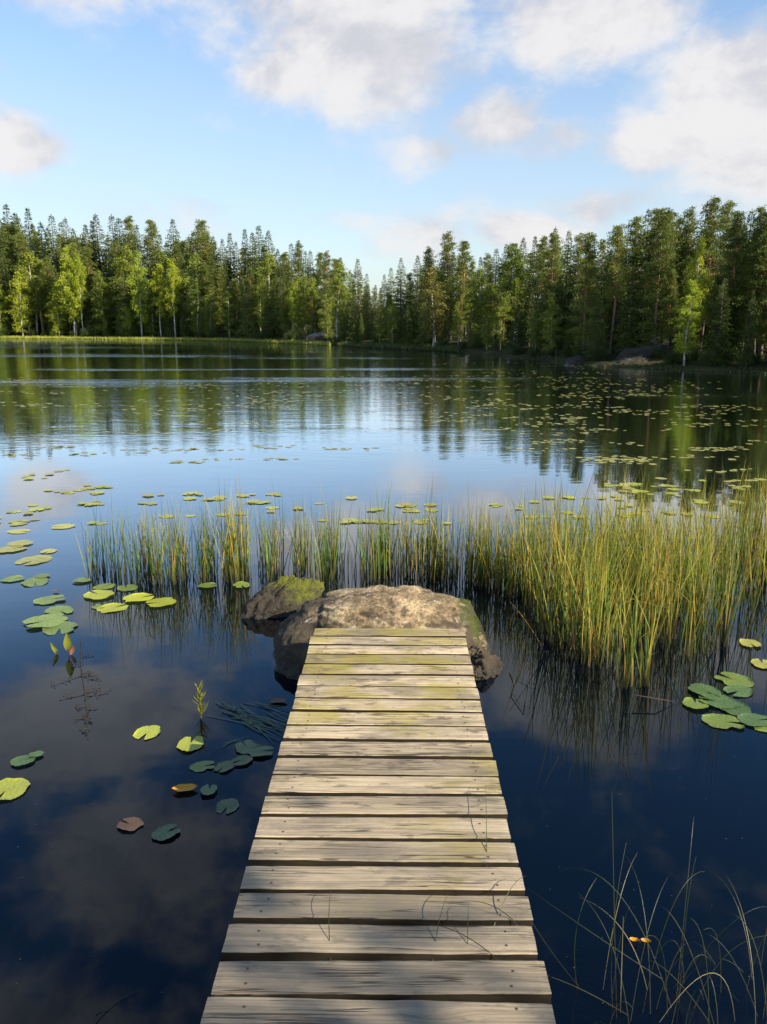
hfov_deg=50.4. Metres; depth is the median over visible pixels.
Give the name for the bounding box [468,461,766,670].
reed bed
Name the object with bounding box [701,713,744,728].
lily pad
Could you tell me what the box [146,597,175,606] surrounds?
lily pad
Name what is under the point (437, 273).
pine tree
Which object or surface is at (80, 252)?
spruce tree
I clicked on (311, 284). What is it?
birch tree
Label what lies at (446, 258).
pine tree
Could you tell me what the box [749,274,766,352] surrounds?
spruce tree
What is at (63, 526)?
lily pad
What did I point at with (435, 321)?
birch tree
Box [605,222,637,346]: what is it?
spruce tree
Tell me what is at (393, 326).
birch tree
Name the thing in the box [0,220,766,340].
forest
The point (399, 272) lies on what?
spruce tree
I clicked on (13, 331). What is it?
spruce tree
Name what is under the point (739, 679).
lily pad
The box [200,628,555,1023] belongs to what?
boardwalk
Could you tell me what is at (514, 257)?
birch tree
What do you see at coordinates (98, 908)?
water
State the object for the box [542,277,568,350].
spruce tree
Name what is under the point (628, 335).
spruce tree
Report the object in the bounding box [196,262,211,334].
pine tree
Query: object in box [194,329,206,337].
shore shrub
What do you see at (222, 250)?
spruce tree
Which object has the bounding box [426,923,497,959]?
grass blade
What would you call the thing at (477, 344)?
shore shrub
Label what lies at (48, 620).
lily pad
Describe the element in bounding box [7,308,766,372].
ground
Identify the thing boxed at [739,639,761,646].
lily pad
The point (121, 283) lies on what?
spruce tree
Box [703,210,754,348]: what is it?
pine tree
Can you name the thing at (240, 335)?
shore shrub
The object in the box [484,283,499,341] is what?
birch tree
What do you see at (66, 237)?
spruce tree
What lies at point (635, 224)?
pine tree
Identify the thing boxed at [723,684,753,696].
lily pad
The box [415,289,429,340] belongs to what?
spruce tree
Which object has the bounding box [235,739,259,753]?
lily pad
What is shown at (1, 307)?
birch tree
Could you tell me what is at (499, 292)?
pine tree
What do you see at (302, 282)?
birch tree
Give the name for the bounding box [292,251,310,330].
spruce tree
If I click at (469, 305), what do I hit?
birch tree
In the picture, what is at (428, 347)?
shore grass
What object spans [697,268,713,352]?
pine tree
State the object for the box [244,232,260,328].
spruce tree
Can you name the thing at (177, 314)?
birch tree
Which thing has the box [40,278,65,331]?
birch tree
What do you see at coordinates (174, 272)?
birch tree
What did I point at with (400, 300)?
spruce tree
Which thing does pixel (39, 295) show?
pine tree
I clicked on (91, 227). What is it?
spruce tree
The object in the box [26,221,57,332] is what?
spruce tree
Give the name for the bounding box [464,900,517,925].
grass blade
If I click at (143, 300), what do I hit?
spruce tree
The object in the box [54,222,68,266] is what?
spruce tree
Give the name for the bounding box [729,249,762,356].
pine tree
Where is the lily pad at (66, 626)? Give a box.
[42,621,77,634]
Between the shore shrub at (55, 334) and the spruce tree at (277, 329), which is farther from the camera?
the shore shrub at (55, 334)
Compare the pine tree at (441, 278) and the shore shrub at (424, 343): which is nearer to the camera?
the shore shrub at (424, 343)
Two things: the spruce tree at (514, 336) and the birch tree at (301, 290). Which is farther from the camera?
the birch tree at (301, 290)
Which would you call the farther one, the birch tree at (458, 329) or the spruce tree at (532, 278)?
the birch tree at (458, 329)
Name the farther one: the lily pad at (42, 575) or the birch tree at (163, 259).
the birch tree at (163, 259)
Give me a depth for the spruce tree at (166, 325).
133.10 m
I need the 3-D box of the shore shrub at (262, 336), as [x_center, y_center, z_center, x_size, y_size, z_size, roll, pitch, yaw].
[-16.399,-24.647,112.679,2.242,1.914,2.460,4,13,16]
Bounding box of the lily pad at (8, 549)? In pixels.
[0,545,26,551]
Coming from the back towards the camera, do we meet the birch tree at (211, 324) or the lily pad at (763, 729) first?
the birch tree at (211, 324)
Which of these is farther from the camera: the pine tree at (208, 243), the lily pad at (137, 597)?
the pine tree at (208, 243)
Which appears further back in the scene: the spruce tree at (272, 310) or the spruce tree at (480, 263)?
the spruce tree at (272, 310)
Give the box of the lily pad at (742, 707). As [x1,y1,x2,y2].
[720,701,751,715]
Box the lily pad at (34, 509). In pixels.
[29,508,43,510]
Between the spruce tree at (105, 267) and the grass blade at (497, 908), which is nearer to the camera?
the grass blade at (497, 908)
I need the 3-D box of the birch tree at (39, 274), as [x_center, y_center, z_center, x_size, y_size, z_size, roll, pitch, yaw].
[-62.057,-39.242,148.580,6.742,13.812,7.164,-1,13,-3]
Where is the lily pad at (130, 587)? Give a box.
[117,584,137,590]
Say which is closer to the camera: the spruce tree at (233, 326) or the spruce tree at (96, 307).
the spruce tree at (233, 326)
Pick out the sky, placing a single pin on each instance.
(369, 131)
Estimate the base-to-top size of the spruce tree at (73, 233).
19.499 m
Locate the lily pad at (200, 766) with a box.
[189,761,214,771]
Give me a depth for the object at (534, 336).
55.83 m
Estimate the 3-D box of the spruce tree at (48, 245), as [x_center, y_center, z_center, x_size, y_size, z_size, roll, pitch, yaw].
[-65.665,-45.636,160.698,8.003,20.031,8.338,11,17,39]
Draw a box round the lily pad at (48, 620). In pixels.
[22,614,67,626]
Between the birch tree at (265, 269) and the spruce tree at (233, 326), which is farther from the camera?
the spruce tree at (233, 326)
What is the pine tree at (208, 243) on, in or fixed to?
on the ground at (559, 355)
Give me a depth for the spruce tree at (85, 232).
151.81 m
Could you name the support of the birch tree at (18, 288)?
on the ground at (559, 355)
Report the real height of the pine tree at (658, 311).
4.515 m
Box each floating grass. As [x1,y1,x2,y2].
[95,990,137,1021]
[206,701,292,740]
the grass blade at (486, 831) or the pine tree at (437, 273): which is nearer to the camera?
the grass blade at (486, 831)
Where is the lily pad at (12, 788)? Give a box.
[0,778,30,799]
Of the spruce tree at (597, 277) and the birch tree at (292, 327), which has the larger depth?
the birch tree at (292, 327)
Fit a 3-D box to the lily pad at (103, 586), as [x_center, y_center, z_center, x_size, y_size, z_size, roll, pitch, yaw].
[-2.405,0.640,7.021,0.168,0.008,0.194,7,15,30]
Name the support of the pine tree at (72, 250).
on the ground at (559, 355)
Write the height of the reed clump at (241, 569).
1.155 m
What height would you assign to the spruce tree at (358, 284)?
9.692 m
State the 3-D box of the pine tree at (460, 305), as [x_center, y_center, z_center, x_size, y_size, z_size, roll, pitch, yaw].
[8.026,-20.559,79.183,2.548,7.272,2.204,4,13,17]
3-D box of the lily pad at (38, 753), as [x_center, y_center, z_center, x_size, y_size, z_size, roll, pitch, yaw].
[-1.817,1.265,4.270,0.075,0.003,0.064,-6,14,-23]
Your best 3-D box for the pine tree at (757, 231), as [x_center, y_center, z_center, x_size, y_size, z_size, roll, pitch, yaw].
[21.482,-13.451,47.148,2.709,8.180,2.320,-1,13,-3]
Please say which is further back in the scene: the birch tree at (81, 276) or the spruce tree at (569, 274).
the birch tree at (81, 276)
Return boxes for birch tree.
[0,285,13,330]
[5,271,33,335]
[13,251,45,333]
[17,276,38,334]
[29,257,57,331]
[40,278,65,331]
[44,281,67,335]
[52,245,85,335]
[58,270,69,327]
[67,298,81,335]
[73,253,87,333]
[84,270,117,335]
[108,244,140,326]
[121,306,133,335]
[126,250,151,336]
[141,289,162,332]
[148,263,171,335]
[149,251,179,324]
[161,278,187,328]
[162,258,183,335]
[179,252,215,330]
[186,278,209,332]
[197,289,221,333]
[217,290,239,336]
[250,274,269,329]
[252,251,284,330]
[277,287,295,331]
[285,276,308,338]
[285,281,301,333]
[296,275,317,333]
[301,272,326,330]
[302,278,321,326]
[317,295,333,341]
[324,259,354,337]
[371,315,387,342]
[382,302,400,341]
[412,267,450,349]
[452,301,466,341]
[461,280,484,335]
[462,268,494,333]
[471,297,490,343]
[478,313,493,349]
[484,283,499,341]
[487,297,513,349]
[488,243,532,339]
[504,277,525,338]
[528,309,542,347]
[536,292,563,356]
[668,279,704,365]
[672,235,714,352]
[679,304,701,350]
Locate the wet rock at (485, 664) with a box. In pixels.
[468,645,503,679]
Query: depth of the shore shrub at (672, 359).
42.44 m
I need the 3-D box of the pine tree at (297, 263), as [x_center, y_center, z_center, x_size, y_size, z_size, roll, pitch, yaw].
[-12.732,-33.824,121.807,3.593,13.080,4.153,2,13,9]
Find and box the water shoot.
[193,680,208,717]
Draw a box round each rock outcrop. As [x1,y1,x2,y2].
[565,355,590,363]
[596,355,650,365]
[615,344,675,358]
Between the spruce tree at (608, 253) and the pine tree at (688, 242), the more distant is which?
the spruce tree at (608, 253)
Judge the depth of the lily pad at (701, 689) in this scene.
5.01 m
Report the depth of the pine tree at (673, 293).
45.60 m
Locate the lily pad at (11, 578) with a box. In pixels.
[0,575,23,581]
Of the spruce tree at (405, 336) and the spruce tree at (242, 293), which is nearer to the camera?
the spruce tree at (405, 336)
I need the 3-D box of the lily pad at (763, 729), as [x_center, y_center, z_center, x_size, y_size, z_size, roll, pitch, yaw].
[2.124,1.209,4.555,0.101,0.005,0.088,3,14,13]
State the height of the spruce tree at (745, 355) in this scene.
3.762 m
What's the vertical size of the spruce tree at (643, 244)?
8.793 m
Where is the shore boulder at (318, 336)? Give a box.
[304,331,333,342]
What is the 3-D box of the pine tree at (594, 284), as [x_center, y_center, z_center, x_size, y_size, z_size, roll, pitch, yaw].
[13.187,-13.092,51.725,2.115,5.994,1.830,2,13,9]
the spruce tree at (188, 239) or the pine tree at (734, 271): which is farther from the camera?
the spruce tree at (188, 239)
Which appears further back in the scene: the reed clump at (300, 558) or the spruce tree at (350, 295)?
the spruce tree at (350, 295)
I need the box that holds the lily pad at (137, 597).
[123,593,153,601]
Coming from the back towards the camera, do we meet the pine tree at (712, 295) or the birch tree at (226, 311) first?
the birch tree at (226, 311)
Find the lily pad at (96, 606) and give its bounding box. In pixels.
[91,604,104,608]
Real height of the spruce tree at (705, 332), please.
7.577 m
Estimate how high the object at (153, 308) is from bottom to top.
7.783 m
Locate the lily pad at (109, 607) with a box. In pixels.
[97,603,127,612]
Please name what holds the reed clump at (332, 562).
on the water
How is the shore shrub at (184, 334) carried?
on the ground at (559, 355)
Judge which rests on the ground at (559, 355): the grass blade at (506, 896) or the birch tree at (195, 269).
the birch tree at (195, 269)
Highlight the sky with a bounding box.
[0,0,766,307]
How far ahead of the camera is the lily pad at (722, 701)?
4.87 m
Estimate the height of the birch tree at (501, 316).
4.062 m
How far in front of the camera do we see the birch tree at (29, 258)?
145.83 m
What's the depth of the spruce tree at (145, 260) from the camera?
142.17 m
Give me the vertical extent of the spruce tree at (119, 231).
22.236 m
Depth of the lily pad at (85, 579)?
7.20 m
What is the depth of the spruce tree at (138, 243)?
141.71 m
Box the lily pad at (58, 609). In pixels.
[45,606,73,614]
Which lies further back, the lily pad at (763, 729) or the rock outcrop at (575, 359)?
the rock outcrop at (575, 359)
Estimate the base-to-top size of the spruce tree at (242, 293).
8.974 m
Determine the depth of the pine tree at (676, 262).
49.64 m
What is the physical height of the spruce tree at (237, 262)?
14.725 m
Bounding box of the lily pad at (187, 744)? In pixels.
[177,736,203,750]
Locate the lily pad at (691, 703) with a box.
[682,697,708,708]
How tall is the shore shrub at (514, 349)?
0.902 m
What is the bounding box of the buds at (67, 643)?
[50,632,74,654]
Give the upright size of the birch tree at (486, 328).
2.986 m
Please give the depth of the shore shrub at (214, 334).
124.27 m
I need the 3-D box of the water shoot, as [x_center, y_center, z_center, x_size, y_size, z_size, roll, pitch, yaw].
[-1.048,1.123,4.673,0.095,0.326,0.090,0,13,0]
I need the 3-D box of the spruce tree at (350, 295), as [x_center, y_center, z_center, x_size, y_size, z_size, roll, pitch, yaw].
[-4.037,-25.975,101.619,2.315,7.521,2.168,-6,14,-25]
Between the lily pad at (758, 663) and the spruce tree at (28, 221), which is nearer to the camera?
the lily pad at (758, 663)
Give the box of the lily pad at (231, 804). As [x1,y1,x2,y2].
[216,798,238,813]
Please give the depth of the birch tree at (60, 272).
147.15 m
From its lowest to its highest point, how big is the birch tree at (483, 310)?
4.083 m
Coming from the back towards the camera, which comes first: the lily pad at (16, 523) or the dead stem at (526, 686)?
the lily pad at (16, 523)
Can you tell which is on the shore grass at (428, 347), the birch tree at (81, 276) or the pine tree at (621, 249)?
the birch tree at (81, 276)
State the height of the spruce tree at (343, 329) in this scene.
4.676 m
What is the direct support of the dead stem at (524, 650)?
on the water
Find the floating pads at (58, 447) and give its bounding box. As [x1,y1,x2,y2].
[0,363,766,458]
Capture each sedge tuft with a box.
[529,813,738,1023]
[579,859,759,1023]
[659,819,766,1023]
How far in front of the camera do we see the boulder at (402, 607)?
5.51 m
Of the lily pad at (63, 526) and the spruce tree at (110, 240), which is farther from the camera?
the spruce tree at (110, 240)
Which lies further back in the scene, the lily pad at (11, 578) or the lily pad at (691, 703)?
the lily pad at (11, 578)
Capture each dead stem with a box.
[509,664,528,710]
[516,614,526,681]
[633,694,673,701]
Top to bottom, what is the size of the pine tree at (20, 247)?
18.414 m
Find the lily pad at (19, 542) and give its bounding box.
[7,540,32,545]
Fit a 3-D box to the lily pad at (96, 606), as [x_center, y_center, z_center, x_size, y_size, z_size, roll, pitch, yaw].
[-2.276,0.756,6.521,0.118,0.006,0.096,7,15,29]
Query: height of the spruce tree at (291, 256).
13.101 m
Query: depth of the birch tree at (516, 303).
62.56 m
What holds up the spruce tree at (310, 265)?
on the ground at (559, 355)
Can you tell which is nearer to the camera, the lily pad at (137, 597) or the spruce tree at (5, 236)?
the lily pad at (137, 597)
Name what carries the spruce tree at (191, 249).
on the ground at (559, 355)
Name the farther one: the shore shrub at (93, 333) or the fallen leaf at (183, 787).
the shore shrub at (93, 333)
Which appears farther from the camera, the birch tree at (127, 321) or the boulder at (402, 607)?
the birch tree at (127, 321)
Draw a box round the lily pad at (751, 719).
[737,713,766,726]
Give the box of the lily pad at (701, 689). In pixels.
[688,683,721,697]
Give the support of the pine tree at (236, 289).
on the ground at (559, 355)
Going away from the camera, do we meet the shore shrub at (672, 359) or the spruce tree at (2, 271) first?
the shore shrub at (672, 359)
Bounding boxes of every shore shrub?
[0,325,9,335]
[27,328,38,335]
[40,329,50,335]
[49,330,58,336]
[79,325,99,336]
[119,326,135,336]
[164,328,176,336]
[180,331,188,336]
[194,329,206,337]
[203,327,221,338]
[235,327,246,338]
[253,329,262,338]
[257,328,272,339]
[283,330,299,339]
[304,323,318,335]
[413,333,436,346]
[436,336,448,346]
[455,341,467,348]
[467,332,490,347]
[488,335,507,349]
[510,343,525,354]
[527,342,540,356]
[547,347,557,356]
[584,345,608,360]
[649,346,666,358]
[660,346,682,364]
[675,342,702,364]
[719,344,738,362]
[751,350,762,363]
[759,346,766,362]
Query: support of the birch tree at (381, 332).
on the ground at (559, 355)
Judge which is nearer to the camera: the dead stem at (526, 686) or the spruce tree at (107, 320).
the dead stem at (526, 686)
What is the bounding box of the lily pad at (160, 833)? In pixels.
[151,824,180,840]
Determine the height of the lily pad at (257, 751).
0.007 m
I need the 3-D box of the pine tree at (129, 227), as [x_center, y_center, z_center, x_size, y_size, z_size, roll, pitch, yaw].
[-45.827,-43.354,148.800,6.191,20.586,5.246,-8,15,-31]
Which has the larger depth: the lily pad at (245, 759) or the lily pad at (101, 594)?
the lily pad at (101, 594)
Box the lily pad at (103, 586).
[93,583,114,589]
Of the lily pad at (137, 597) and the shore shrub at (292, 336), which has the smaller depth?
the lily pad at (137, 597)
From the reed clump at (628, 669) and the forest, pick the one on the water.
the reed clump at (628, 669)
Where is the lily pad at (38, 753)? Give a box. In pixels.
[29,751,43,756]
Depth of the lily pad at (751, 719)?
4.65 m
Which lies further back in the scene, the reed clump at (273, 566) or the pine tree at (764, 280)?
the pine tree at (764, 280)
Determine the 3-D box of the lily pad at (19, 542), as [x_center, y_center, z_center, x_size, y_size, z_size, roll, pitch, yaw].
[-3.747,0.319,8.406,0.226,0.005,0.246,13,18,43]
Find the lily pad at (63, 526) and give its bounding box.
[52,524,74,528]
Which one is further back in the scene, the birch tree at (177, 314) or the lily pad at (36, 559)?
the birch tree at (177, 314)
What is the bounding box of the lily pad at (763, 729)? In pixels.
[754,726,766,731]
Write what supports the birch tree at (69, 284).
on the ground at (559, 355)
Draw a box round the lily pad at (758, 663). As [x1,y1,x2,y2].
[751,659,766,668]
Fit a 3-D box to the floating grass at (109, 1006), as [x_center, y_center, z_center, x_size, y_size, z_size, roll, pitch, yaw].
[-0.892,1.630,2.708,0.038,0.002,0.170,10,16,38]
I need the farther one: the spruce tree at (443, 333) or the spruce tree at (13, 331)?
the spruce tree at (13, 331)
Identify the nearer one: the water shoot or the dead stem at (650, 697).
the water shoot
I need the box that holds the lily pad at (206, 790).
[200,784,216,794]
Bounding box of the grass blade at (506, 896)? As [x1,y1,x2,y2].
[494,876,523,925]
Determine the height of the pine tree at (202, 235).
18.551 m
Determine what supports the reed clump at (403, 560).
on the water
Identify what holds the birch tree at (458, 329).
on the ground at (559, 355)
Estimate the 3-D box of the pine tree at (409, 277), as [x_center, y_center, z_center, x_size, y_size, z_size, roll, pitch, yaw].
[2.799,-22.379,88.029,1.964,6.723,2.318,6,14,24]
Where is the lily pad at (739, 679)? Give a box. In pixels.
[714,671,753,686]
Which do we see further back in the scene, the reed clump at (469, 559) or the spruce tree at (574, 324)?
the spruce tree at (574, 324)
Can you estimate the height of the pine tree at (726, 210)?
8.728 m
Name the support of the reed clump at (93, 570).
on the water
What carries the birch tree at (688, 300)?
on the ground at (559, 355)
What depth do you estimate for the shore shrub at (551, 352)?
52.47 m
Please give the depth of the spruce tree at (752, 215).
47.09 m
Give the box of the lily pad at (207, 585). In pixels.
[198,582,216,587]
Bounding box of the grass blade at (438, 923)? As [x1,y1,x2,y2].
[432,899,445,960]
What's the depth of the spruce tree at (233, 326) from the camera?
127.48 m
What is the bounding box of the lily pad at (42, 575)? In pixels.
[34,573,49,577]
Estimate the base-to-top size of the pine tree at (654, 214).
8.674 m
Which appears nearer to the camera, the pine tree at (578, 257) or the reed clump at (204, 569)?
the reed clump at (204, 569)
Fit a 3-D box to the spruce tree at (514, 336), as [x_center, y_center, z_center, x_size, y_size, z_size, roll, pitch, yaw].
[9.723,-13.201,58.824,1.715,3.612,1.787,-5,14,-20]
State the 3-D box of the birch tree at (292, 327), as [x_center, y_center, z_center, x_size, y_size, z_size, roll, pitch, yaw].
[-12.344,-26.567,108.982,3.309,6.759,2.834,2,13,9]
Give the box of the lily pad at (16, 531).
[7,529,29,533]
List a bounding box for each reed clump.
[74,480,124,578]
[97,499,165,583]
[141,486,196,586]
[168,481,226,583]
[203,466,257,583]
[249,485,299,580]
[277,489,315,577]
[300,479,354,585]
[339,483,409,583]
[389,480,454,582]
[413,489,504,589]
[465,490,547,600]
[594,567,673,688]
[713,477,766,646]
[723,461,766,532]
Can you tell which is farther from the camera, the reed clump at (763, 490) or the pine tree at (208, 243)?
the pine tree at (208, 243)
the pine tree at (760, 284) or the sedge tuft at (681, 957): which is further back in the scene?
the pine tree at (760, 284)
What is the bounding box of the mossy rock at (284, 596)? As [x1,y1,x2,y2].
[240,575,324,619]
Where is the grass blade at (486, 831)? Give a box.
[485,786,486,866]
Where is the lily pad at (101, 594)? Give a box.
[83,590,113,598]
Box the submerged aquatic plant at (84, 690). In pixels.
[50,639,110,737]
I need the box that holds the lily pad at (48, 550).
[40,549,56,552]
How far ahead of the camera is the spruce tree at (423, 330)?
74.32 m
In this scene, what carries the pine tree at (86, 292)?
on the ground at (559, 355)
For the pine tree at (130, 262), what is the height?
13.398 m
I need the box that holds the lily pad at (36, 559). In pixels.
[14,555,52,564]
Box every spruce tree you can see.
[0,203,27,328]
[0,219,14,308]
[0,229,14,327]
[0,249,24,330]
[2,275,23,335]
[9,213,23,243]
[10,216,32,329]
[22,208,41,316]
[25,224,50,330]
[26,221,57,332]
[40,228,52,325]
[41,214,72,331]
[43,267,75,335]
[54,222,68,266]
[57,216,77,329]
[65,237,99,331]
[67,229,82,331]
[79,225,96,313]
[83,287,95,330]
[86,220,102,322]
[87,267,115,334]
[89,213,113,325]
[94,267,115,334]
[95,249,126,334]
[99,238,111,274]
[100,291,112,334]
[102,214,124,330]
[106,218,129,323]
[112,271,136,336]
[127,225,150,316]
[130,283,146,335]
[133,237,161,324]
[134,265,149,334]
[138,268,165,335]
[158,234,168,318]
[158,279,179,336]
[163,218,184,327]
[178,230,213,330]
[178,294,190,334]
[181,236,192,328]
[181,267,196,332]
[206,237,221,329]
[215,239,229,326]
[217,278,240,335]
[223,232,241,322]
[231,242,241,328]
[235,229,249,324]
[235,276,250,332]
[235,279,257,338]
[237,225,267,330]
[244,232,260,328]
[255,229,277,324]
[260,288,274,338]
[264,257,295,338]
[264,269,286,333]
[287,243,296,326]
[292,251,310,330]
[296,302,303,337]
[302,251,319,329]
[313,291,330,332]
[333,258,349,332]
[334,291,349,338]
[336,302,351,341]
[346,273,357,319]
[346,295,360,341]
[348,258,369,332]
[358,313,365,341]
[360,274,374,330]
[360,284,375,338]
[370,285,378,333]
[374,275,391,337]
[374,288,386,338]
[384,267,399,330]
[386,257,411,335]
[389,278,409,342]
[397,305,413,344]
[403,297,420,340]
[404,255,423,332]
[415,255,434,333]
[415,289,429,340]
[417,310,431,344]
[425,268,443,338]
[435,308,449,345]
[440,252,460,339]
[465,301,480,347]
[466,257,485,337]
[475,248,508,340]
[491,243,512,337]
[505,253,523,333]
[506,237,536,337]
[507,304,528,353]
[518,237,541,335]
[523,287,535,346]
[529,282,548,348]
[537,226,563,337]
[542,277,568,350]
[548,230,581,346]
[563,287,585,353]
[568,300,581,350]
[575,238,601,344]
[581,293,612,360]
[592,245,608,340]
[593,244,619,342]
[603,262,628,352]
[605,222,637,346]
[611,268,645,355]
[618,209,669,347]
[670,202,716,347]
[694,220,717,348]
[699,280,736,365]
[703,277,744,357]
[716,209,758,349]
[735,291,758,368]
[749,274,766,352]
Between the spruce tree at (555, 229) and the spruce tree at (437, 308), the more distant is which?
the spruce tree at (437, 308)
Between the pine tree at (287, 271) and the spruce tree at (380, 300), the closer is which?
the spruce tree at (380, 300)
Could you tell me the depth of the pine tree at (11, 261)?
148.85 m
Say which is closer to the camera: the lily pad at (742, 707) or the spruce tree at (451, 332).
the lily pad at (742, 707)
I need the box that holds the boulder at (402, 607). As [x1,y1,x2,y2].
[273,585,491,680]
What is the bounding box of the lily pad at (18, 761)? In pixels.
[10,755,34,765]
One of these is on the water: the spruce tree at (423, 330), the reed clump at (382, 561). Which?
the reed clump at (382, 561)
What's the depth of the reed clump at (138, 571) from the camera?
7.13 m
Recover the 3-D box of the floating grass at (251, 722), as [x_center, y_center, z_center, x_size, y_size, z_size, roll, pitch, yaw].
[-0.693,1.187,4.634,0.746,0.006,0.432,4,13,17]
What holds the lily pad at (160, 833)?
on the water
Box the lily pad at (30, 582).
[21,577,47,586]
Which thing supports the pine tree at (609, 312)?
on the ground at (559, 355)
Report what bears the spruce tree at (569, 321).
on the ground at (559, 355)
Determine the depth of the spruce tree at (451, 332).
77.88 m
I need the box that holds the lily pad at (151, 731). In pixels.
[133,725,159,739]
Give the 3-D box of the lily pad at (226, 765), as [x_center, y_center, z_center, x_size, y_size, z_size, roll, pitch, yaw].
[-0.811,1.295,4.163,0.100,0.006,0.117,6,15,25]
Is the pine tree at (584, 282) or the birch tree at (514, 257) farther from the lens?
the birch tree at (514, 257)
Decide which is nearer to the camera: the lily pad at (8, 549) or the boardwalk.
the boardwalk
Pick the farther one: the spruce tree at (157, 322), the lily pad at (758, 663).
the spruce tree at (157, 322)
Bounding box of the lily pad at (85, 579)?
[73,577,91,581]
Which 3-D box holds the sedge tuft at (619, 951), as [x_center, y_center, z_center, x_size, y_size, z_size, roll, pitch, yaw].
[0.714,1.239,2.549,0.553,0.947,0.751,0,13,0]
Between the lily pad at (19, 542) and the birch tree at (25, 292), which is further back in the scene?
the birch tree at (25, 292)
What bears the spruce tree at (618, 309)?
on the ground at (559, 355)
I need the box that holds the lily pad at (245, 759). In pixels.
[231,755,252,764]
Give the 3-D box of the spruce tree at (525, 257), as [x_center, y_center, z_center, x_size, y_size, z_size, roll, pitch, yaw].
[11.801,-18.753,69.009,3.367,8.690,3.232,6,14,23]
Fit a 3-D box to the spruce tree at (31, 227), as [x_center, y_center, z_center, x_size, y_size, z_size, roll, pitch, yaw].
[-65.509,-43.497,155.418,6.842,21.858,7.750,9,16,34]
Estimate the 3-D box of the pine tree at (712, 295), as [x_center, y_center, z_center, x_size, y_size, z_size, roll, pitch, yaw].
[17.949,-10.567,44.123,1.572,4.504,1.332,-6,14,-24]
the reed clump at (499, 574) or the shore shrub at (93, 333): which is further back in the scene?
the shore shrub at (93, 333)
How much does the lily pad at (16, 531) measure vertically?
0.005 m
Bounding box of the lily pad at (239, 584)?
[233,581,249,587]
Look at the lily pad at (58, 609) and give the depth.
6.44 m
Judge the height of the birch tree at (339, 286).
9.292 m
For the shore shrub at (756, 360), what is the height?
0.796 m
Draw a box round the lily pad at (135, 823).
[117,817,143,830]
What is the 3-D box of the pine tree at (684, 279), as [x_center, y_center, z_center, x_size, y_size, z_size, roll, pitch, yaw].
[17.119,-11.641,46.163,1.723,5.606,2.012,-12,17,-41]
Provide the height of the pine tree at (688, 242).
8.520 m
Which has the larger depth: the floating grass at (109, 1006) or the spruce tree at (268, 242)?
the spruce tree at (268, 242)
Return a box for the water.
[0,338,766,1023]
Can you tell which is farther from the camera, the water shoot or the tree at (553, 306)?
the tree at (553, 306)
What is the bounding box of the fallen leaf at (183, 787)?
[172,784,196,791]
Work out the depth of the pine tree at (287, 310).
108.10 m
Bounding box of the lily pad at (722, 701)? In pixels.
[698,694,739,708]
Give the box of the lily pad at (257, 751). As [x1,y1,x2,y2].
[248,745,273,756]
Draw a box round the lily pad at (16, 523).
[10,522,26,525]
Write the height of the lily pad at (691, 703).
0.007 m
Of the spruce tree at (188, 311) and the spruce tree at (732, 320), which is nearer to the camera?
the spruce tree at (732, 320)
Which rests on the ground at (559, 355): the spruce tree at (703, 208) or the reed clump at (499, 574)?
the spruce tree at (703, 208)
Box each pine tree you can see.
[0,234,22,333]
[0,255,6,327]
[6,231,35,333]
[26,277,47,330]
[40,256,57,332]
[68,242,81,331]
[74,258,96,332]
[76,247,99,326]
[105,240,132,327]
[121,215,146,265]
[127,257,147,326]
[141,219,161,328]
[166,248,188,331]
[176,240,191,292]
[188,219,216,320]
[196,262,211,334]
[200,234,216,301]
[203,261,224,323]
[212,267,230,335]
[229,278,241,335]
[241,267,258,328]
[276,286,292,338]
[278,252,294,307]
[290,240,303,297]
[300,288,326,330]
[314,251,327,319]
[319,250,334,319]
[325,258,340,332]
[325,288,336,330]
[383,294,395,342]
[404,273,415,309]
[418,246,436,334]
[428,269,442,341]
[434,231,459,336]
[439,268,445,326]
[439,278,457,342]
[447,240,476,336]
[453,280,470,341]
[460,263,469,337]
[465,260,476,322]
[482,253,494,313]
[490,261,511,336]
[529,234,553,335]
[531,232,570,345]
[558,232,609,347]
[562,233,584,324]
[578,258,604,342]
[595,223,634,353]
[597,285,615,348]
[612,214,644,310]
[628,207,681,346]
[633,261,654,344]
[635,207,666,343]
[644,278,663,334]
[651,210,684,344]
[657,269,679,346]
[658,215,686,346]
[671,256,700,348]
[675,206,704,332]
[681,194,730,349]
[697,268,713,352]
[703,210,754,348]
[704,274,722,351]
[712,199,737,293]
[718,225,746,308]
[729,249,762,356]
[732,204,766,357]
[742,206,766,342]
[746,250,766,351]
[754,223,766,317]
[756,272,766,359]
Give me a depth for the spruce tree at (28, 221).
156.13 m
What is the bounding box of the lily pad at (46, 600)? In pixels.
[33,595,65,604]
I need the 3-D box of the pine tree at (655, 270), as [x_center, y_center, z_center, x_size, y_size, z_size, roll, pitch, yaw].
[15.360,-12.747,45.672,3.034,8.276,2.721,2,13,8]
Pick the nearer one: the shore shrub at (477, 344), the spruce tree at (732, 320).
the spruce tree at (732, 320)
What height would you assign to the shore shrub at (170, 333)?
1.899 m
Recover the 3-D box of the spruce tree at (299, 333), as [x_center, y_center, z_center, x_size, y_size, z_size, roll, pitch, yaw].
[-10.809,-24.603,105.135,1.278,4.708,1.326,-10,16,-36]
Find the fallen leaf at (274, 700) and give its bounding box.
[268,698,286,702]
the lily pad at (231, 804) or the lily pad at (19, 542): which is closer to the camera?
the lily pad at (231, 804)
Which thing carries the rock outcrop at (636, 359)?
on the ground at (559, 355)
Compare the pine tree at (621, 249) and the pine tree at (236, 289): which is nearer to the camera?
the pine tree at (621, 249)
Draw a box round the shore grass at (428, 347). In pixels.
[0,335,766,373]
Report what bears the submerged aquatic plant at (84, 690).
on the water
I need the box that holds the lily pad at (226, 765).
[214,760,233,771]

